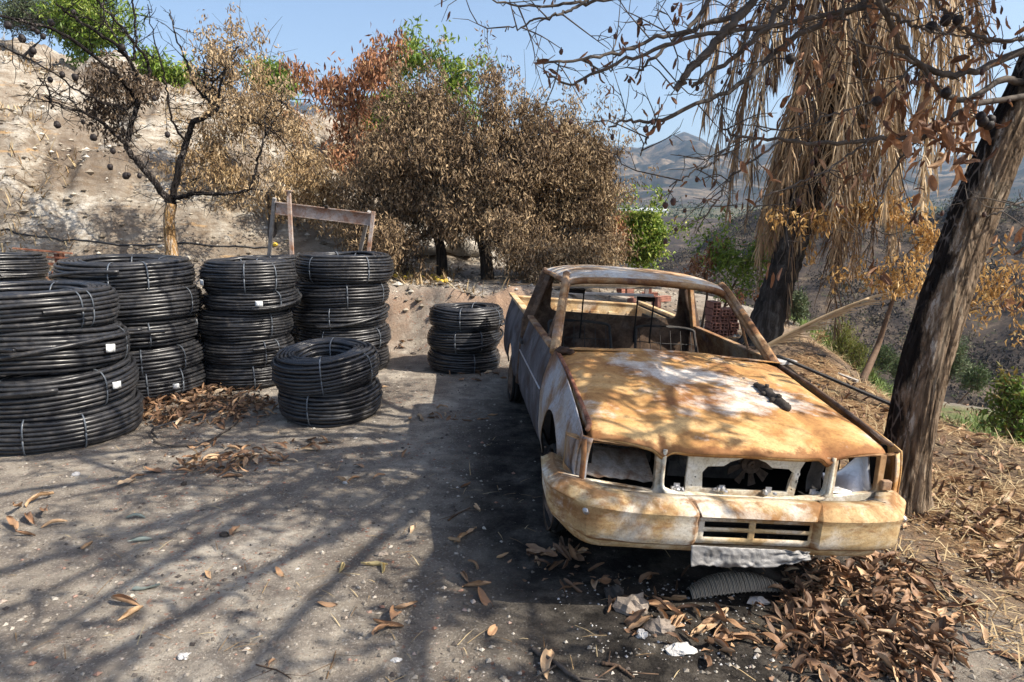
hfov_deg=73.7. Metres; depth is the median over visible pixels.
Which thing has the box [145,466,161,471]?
fallen leaf
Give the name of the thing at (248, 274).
pipe coil
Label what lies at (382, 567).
fallen leaf
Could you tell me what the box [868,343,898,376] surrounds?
shrub
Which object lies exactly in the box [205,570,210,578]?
fallen leaf
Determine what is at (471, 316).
pipe coil
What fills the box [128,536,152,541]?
fallen leaf
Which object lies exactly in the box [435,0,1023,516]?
leaning tree
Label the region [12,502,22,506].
fallen leaf
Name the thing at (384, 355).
pipe coil
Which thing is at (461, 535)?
fallen leaf
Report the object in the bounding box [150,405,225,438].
loose pipe
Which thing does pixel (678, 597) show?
fallen leaf
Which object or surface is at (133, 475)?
fallen leaf
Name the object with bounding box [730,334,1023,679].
dry grass
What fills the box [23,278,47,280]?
pipe coil
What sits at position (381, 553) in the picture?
stone
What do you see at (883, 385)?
green grass
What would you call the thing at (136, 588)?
fallen leaf
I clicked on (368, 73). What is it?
mango tree
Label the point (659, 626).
stone
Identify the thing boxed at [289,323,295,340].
pipe coil
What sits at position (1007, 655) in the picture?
fallen leaf
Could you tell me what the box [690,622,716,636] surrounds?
fallen leaf
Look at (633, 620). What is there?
leaf litter
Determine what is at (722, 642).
fallen leaf
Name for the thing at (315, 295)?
pipe coil
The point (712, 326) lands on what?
hollow brick
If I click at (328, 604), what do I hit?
fallen leaf
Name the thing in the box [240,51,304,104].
mango tree
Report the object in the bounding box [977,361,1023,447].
shrub
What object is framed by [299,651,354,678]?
stick
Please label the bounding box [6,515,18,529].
fallen leaf
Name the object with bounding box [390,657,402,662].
stone
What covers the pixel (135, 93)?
burnt fruit tree
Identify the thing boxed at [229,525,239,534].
fallen leaf
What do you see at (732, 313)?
hollow brick
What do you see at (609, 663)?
stick
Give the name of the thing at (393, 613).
fallen leaf
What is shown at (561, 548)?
leaf litter
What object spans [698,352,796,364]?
concrete slab
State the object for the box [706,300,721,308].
hollow brick
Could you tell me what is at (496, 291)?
stones
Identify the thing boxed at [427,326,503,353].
pipe coil
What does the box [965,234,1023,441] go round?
young tree
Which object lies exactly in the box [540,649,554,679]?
fallen leaf
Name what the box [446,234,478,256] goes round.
pale rock
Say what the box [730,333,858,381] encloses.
plank
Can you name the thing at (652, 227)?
shrub
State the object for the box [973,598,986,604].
fallen leaf
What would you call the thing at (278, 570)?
fallen leaf
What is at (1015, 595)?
fallen leaf
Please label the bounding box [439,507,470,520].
stick
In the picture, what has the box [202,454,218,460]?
fallen leaf
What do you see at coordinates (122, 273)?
pipe coil
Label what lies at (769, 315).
palm tree
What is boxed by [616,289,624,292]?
hollow brick
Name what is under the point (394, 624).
fallen leaf
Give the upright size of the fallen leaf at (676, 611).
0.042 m
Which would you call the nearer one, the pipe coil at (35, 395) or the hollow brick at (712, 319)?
the pipe coil at (35, 395)
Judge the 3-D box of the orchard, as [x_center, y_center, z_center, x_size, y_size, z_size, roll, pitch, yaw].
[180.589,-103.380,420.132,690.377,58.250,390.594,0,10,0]
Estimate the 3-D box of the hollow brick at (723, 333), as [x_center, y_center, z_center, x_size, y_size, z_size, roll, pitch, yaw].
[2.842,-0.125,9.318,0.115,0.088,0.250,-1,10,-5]
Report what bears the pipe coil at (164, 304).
on the pipe coil at (148, 334)
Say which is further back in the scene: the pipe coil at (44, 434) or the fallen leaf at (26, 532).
the pipe coil at (44, 434)
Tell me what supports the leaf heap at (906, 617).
on the ground at (544, 617)
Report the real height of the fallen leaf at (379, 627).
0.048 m
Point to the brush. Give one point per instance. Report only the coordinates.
(876, 318)
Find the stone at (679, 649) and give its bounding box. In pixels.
[665,642,697,655]
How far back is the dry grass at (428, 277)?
11.09 m
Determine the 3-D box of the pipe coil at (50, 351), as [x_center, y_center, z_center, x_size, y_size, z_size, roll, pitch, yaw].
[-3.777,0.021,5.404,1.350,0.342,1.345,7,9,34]
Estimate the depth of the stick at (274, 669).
2.55 m
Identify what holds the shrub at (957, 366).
on the ground at (544, 617)
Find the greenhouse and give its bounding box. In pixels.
[637,208,667,212]
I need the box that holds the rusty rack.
[12,247,72,279]
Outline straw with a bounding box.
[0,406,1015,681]
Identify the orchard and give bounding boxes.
[611,178,1023,218]
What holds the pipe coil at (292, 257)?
on the pipe coil
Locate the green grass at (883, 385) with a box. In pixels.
[789,315,1020,445]
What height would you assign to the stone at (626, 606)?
0.117 m
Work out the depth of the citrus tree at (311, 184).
11.25 m
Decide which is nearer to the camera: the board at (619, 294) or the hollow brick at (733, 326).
the hollow brick at (733, 326)
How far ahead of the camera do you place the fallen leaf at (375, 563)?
3.37 m
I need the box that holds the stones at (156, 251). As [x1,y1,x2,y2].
[0,54,479,311]
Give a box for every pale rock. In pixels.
[411,238,447,255]
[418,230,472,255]
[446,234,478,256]
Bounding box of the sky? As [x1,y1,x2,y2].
[0,0,1023,157]
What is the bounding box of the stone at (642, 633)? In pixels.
[636,629,647,638]
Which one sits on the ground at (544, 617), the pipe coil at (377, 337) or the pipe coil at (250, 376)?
the pipe coil at (250, 376)
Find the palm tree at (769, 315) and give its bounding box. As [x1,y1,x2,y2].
[692,0,999,346]
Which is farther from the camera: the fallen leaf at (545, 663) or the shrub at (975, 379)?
the shrub at (975, 379)
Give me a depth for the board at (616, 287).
10.22 m
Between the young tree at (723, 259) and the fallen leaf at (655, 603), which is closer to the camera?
the fallen leaf at (655, 603)
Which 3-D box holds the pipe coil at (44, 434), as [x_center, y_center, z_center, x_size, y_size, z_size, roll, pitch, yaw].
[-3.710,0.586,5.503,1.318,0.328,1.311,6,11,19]
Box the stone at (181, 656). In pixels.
[177,652,191,659]
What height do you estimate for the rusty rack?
1.440 m
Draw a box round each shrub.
[0,0,62,57]
[596,209,633,260]
[611,183,689,269]
[677,235,773,327]
[788,286,812,325]
[809,327,829,343]
[823,314,881,378]
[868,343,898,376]
[885,353,900,389]
[947,335,973,384]
[952,358,995,403]
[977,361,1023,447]
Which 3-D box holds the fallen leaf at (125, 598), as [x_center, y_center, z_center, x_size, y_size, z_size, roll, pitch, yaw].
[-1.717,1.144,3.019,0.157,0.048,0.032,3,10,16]
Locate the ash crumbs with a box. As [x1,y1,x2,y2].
[554,576,774,664]
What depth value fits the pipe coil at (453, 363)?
7.60 m
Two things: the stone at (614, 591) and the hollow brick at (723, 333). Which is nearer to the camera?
the stone at (614, 591)
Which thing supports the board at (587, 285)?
on the board at (616, 287)
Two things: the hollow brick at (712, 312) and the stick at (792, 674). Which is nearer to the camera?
the stick at (792, 674)
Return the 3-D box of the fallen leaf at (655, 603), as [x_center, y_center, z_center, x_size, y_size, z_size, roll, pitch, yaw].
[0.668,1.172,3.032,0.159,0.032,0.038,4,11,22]
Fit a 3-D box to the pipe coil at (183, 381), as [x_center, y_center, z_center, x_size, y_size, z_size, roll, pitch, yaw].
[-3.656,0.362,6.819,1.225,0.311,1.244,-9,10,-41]
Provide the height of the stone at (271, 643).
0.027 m
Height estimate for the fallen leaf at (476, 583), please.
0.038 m
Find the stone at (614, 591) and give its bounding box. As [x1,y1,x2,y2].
[604,585,623,598]
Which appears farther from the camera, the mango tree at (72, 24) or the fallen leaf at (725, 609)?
the mango tree at (72, 24)
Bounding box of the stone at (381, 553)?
[374,551,387,556]
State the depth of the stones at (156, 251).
11.13 m
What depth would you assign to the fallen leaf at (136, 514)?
3.94 m
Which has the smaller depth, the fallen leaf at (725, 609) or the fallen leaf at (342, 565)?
the fallen leaf at (725, 609)
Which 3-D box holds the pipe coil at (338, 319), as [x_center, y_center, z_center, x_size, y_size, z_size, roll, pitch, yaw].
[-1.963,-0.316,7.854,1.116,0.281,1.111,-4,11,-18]
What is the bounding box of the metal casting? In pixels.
[753,382,791,411]
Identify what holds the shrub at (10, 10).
on the ground at (544, 617)
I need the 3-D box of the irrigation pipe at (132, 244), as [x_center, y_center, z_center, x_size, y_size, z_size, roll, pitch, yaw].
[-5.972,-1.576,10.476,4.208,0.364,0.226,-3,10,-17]
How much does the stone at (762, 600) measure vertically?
0.044 m
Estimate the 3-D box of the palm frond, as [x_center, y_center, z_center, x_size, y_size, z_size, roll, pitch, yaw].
[3.551,-0.207,7.812,1.365,0.745,0.196,3,11,18]
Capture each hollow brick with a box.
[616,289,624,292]
[625,289,633,297]
[627,298,635,302]
[651,296,660,308]
[658,295,670,301]
[704,327,718,334]
[705,307,720,315]
[705,314,719,322]
[705,321,719,329]
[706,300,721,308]
[719,330,727,336]
[720,316,728,322]
[720,323,728,329]
[721,307,730,315]
[724,307,734,315]
[728,316,737,322]
[728,322,738,329]
[728,329,737,335]
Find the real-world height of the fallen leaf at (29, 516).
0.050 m
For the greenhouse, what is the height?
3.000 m
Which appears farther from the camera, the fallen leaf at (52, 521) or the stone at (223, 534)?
the fallen leaf at (52, 521)
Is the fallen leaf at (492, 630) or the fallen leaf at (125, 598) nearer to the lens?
the fallen leaf at (492, 630)
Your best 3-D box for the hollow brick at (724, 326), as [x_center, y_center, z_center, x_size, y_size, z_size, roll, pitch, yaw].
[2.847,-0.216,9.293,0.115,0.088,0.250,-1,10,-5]
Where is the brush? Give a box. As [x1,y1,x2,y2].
[623,190,1023,407]
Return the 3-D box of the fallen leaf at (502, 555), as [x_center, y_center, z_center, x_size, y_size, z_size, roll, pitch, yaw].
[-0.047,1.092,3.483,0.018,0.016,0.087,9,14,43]
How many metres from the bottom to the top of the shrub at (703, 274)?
1.536 m
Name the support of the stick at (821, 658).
on the ground at (544, 617)
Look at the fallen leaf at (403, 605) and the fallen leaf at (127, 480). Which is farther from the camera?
the fallen leaf at (127, 480)
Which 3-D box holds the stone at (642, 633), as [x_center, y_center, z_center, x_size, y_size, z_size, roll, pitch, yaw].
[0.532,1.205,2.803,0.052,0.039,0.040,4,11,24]
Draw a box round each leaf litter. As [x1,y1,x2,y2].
[164,339,590,580]
[523,562,762,666]
[797,361,1023,629]
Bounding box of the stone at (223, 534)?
[219,531,228,536]
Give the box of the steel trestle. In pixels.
[267,197,375,254]
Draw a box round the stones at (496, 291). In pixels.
[405,255,739,354]
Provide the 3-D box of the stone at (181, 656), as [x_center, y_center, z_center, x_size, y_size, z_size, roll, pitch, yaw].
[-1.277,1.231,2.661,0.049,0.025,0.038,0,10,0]
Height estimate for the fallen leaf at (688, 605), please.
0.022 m
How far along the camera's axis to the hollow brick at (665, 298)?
10.94 m
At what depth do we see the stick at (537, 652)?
2.56 m
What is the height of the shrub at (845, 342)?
0.997 m
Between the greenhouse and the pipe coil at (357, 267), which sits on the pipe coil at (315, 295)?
the pipe coil at (357, 267)
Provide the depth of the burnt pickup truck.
3.26 m
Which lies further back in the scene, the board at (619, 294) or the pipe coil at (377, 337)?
the board at (619, 294)
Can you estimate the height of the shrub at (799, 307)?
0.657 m
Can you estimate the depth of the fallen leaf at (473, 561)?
3.38 m
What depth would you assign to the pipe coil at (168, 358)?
6.44 m
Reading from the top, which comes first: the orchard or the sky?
the sky
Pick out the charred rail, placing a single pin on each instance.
(875, 397)
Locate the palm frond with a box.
[768,292,889,346]
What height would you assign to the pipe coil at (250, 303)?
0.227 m
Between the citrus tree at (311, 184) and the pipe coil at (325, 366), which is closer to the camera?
the pipe coil at (325, 366)
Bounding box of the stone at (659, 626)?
[642,617,674,634]
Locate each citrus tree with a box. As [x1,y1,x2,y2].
[147,2,362,249]
[312,34,497,280]
[409,20,604,284]
[492,55,659,291]
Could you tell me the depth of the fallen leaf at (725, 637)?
2.81 m
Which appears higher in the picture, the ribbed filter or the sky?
the sky
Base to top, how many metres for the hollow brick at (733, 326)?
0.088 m
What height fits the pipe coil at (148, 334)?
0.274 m
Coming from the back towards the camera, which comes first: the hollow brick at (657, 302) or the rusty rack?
the hollow brick at (657, 302)
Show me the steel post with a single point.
(290, 223)
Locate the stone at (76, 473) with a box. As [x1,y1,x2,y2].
[72,471,80,475]
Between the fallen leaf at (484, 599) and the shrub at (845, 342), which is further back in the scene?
the shrub at (845, 342)
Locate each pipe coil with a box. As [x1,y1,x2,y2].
[0,252,50,280]
[0,280,120,332]
[0,320,130,374]
[0,354,138,418]
[0,387,143,456]
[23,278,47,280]
[48,254,195,292]
[115,284,202,322]
[122,314,199,348]
[129,334,204,376]
[136,362,207,399]
[194,306,293,341]
[199,256,297,293]
[202,287,301,313]
[202,333,294,366]
[204,363,275,389]
[228,254,298,278]
[270,337,379,397]
[278,377,382,427]
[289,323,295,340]
[291,303,389,330]
[291,321,390,349]
[294,251,393,283]
[294,279,389,307]
[378,344,390,369]
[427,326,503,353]
[427,347,500,373]
[429,302,504,331]
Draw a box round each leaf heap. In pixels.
[142,383,278,438]
[725,532,1020,681]
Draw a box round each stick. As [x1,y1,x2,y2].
[243,653,306,681]
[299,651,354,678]
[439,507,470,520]
[531,643,607,681]
[594,651,658,680]
[781,643,824,680]
[790,656,851,673]
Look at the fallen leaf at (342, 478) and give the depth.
4.38 m
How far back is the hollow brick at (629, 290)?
10.79 m
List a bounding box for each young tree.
[680,207,809,306]
[764,186,940,383]
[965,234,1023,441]
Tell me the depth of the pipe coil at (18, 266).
7.16 m
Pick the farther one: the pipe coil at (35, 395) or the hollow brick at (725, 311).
the hollow brick at (725, 311)
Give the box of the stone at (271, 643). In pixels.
[268,640,276,646]
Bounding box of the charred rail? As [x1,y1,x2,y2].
[776,355,889,405]
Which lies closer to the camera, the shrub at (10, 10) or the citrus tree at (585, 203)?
the citrus tree at (585, 203)
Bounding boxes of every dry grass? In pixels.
[0,37,509,295]
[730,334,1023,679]
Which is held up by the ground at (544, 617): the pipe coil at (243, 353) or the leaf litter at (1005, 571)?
the leaf litter at (1005, 571)
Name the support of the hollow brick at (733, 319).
on the hollow brick at (733, 326)
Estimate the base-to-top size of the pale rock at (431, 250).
0.366 m
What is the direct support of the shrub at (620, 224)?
on the ground at (544, 617)
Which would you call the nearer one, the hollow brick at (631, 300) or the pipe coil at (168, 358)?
the pipe coil at (168, 358)
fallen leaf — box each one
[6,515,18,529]
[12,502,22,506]
[15,530,35,535]
[24,491,53,506]
[24,511,34,523]
[41,519,66,527]
[80,541,92,548]
[111,594,138,604]
[117,605,142,620]
[118,478,135,484]
[126,513,144,517]
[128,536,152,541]
[130,473,143,478]
[131,583,159,590]
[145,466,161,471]
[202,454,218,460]
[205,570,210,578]
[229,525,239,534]
[275,567,283,576]
[318,601,337,606]
[335,476,349,483]
[338,562,344,572]
[361,561,387,565]
[371,623,391,634]
[373,618,403,626]
[380,562,384,572]
[390,605,401,619]
[394,601,417,608]
[410,524,416,532]
[448,537,459,541]
[454,532,466,542]
[460,571,468,582]
[462,580,490,586]
[466,526,476,533]
[468,559,478,568]
[478,586,492,605]
[487,624,496,635]
[496,552,507,557]
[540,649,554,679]
[648,599,679,609]
[658,594,686,600]
[665,603,691,623]
[677,603,699,608]
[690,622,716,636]
[707,607,728,630]
[707,636,731,655]
[712,613,747,631]
[714,632,756,640]
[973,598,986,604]
[992,650,1023,661]
[1006,591,1023,599]
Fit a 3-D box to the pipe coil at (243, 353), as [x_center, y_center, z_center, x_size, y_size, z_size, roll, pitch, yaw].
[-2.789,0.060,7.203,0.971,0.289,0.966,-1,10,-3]
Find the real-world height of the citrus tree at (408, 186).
4.167 m
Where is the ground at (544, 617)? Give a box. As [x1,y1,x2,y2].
[0,37,1023,681]
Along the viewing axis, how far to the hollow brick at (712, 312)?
9.19 m
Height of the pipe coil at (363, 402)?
0.317 m
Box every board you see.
[509,283,654,286]
[552,286,661,288]
[559,291,653,296]
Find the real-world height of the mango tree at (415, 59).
4.240 m
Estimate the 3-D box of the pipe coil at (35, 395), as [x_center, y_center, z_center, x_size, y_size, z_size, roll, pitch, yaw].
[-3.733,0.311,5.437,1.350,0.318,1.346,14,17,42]
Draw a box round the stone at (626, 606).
[612,592,648,615]
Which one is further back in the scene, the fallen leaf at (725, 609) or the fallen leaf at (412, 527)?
the fallen leaf at (412, 527)
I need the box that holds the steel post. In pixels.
[284,190,293,254]
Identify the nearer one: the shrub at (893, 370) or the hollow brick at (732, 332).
the hollow brick at (732, 332)
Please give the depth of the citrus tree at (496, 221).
10.18 m
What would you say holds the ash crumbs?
on the ground at (544, 617)
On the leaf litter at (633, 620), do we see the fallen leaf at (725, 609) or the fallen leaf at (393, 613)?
the fallen leaf at (725, 609)
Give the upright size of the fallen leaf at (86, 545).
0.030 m
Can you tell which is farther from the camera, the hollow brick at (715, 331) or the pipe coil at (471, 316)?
the hollow brick at (715, 331)
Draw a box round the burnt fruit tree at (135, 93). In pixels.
[0,0,331,255]
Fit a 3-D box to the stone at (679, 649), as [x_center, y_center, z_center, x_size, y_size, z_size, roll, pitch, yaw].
[0.673,1.224,2.713,0.131,0.048,0.078,0,10,0]
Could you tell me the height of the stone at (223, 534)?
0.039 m
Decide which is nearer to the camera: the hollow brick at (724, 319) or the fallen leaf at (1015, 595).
the fallen leaf at (1015, 595)
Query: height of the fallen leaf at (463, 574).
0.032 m
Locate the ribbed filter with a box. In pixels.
[686,570,779,598]
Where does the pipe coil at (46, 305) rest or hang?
on the pipe coil at (50, 351)
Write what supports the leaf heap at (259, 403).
on the ground at (544, 617)
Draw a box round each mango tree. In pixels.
[28,0,148,67]
[125,40,202,88]
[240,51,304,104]
[278,18,412,177]
[344,15,502,165]
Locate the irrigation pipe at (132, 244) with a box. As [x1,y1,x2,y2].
[0,228,267,248]
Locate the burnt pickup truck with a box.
[504,265,906,567]
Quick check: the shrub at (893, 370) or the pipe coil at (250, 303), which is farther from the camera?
the shrub at (893, 370)
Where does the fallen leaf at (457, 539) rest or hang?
on the ground at (544, 617)
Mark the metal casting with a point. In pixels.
(773, 397)
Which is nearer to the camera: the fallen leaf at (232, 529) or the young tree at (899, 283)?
the fallen leaf at (232, 529)
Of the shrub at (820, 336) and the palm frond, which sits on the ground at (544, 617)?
the shrub at (820, 336)
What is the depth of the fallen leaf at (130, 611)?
2.93 m
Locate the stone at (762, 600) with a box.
[747,596,769,606]
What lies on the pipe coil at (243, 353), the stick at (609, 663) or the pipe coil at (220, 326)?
the pipe coil at (220, 326)
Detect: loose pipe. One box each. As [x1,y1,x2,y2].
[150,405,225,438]
[153,420,238,446]
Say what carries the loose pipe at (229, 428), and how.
on the ground at (544, 617)
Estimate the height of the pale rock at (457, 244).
1.057 m
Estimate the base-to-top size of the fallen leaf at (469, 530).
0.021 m
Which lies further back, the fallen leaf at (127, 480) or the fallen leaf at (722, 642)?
the fallen leaf at (127, 480)
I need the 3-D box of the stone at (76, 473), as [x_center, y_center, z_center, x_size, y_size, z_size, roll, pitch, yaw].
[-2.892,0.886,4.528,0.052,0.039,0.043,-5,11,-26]
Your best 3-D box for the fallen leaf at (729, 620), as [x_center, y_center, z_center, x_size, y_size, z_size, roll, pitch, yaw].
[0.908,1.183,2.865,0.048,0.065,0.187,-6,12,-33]

